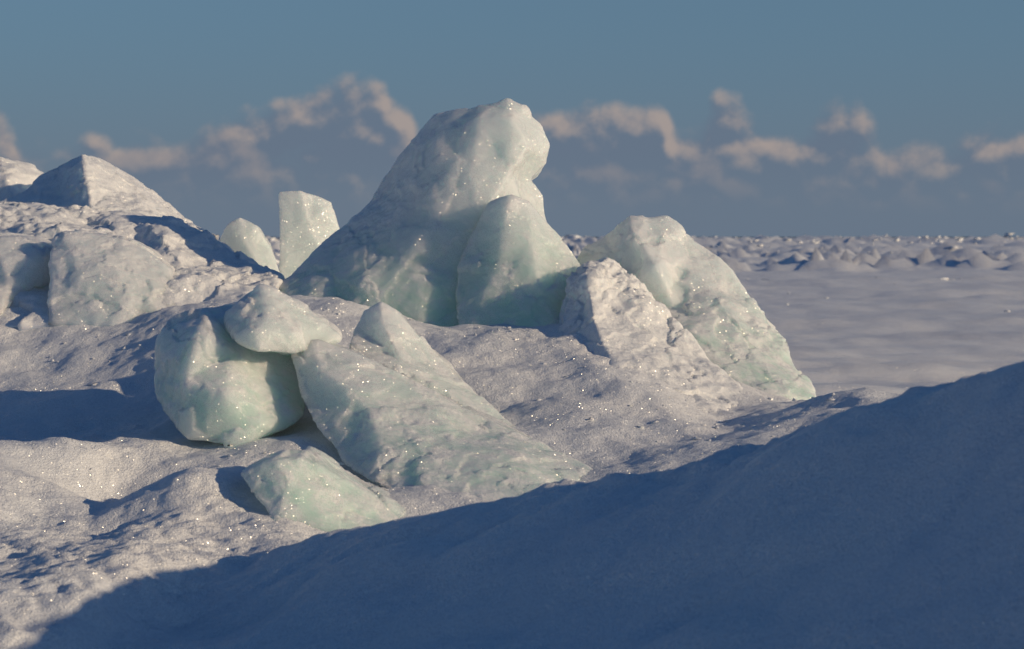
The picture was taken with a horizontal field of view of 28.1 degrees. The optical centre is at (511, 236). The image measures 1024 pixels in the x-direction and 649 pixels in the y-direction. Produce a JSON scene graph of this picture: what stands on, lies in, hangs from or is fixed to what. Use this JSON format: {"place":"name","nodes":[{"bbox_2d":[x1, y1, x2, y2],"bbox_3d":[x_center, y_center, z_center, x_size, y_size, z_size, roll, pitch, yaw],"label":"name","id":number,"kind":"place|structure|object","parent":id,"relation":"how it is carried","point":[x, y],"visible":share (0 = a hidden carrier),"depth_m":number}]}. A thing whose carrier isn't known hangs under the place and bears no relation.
{"place":"outdoors","nodes":[
{"label":"outdoors","id":0,"kind":"place"},
{"bbox_2d":[0,234,1023,648],"bbox_3d":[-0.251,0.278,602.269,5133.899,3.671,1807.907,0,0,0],"label":"snow ground","id":1,"kind":"structure","parent":0,"point":[884,510],"depth_m":5.72},
{"bbox_2d":[0,157,42,200],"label":"ice mound","id":2,"kind":"object","parent":1,"relation":"on","point":[17,177],"visible":0.38,"depth_m":14.77},
{"bbox_2d":[0,154,219,240],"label":"ice cone","id":3,"kind":"object","parent":1,"relation":"on","point":[97,184],"visible":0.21,"depth_m":13.77},
{"bbox_2d":[47,229,175,326],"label":"ice block","id":4,"kind":"structure","parent":1,"relation":"on","point":[99,279],"depth_m":10.47},
{"bbox_2d":[0,202,284,330],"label":"ice mound","id":5,"kind":"object","parent":1,"relation":"on","point":[207,265],"visible":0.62,"depth_m":11.35},
{"bbox_2d":[0,232,52,314],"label":"ice block","id":6,"kind":"structure","parent":5,"relation":"on","point":[24,259],"depth_m":10.75},
{"bbox_2d":[220,218,279,271],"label":"standing ice slab","id":7,"kind":"structure","parent":5,"relation":"on","point":[248,238],"depth_m":13.56},
{"bbox_2d":[154,284,341,447],"bbox_3d":[-1.094,0.513,8.515,0.782,0.638,1.068,0,0,0],"label":"ice boulder","id":8,"kind":"object","parent":1,"relation":"on","point":[225,375],"visible":0.96,"depth_m":8.22},
{"bbox_2d":[279,191,339,278],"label":"standing ice slab","id":9,"kind":"structure","parent":1,"relation":"on","point":[309,225],"depth_m":13.88},
{"bbox_2d":[241,446,404,531],"bbox_3d":[-0.648,0.907,7.023,0.553,0.332,0.841,0,0,0],"label":"ice shard","id":10,"kind":"object","parent":1,"relation":"on","point":[312,487],"visible":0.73,"depth_m":6.94},
{"bbox_2d":[279,98,549,326],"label":"ice peak","id":11,"kind":"structure","parent":1,"relation":"on","point":[398,242],"depth_m":10.87},
{"bbox_2d":[349,302,515,426],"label":"tilted ice slab","id":12,"kind":"structure","parent":1,"relation":"on","point":[388,336],"depth_m":8.80},
{"bbox_2d":[13,299,854,494],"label":"ice crumbs","id":13,"kind":"object","parent":1,"relation":"on","point":[509,329],"visible":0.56,"depth_m":8.79},
{"bbox_2d":[291,339,592,500],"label":"tilted ice slab","id":14,"kind":"structure","parent":1,"relation":"on","point":[384,425],"depth_m":7.87},
{"bbox_2d":[455,195,579,326],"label":"ice block","id":15,"kind":"structure","parent":1,"relation":"on","point":[519,263],"depth_m":10.46},
{"bbox_2d":[557,257,742,413],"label":"snow crusted ice","id":16,"kind":"structure","parent":1,"relation":"on","point":[616,313],"depth_m":9.89},
{"bbox_2d":[577,215,816,399],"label":"ice slab","id":17,"kind":"structure","parent":1,"relation":"on","point":[698,290],"depth_m":10.68},
{"bbox_2d":[0,0,1023,236],"label":"sky","id":18,"kind":"structure","parent":0,"point":[719,118]},
{"bbox_2d":[265,233,1021,331],"bbox_3d":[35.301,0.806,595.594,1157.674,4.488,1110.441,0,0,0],"label":"ice rubble field","id":19,"kind":"structure","parent":0,"point":[959,239],"depth_m":358.83}
]}

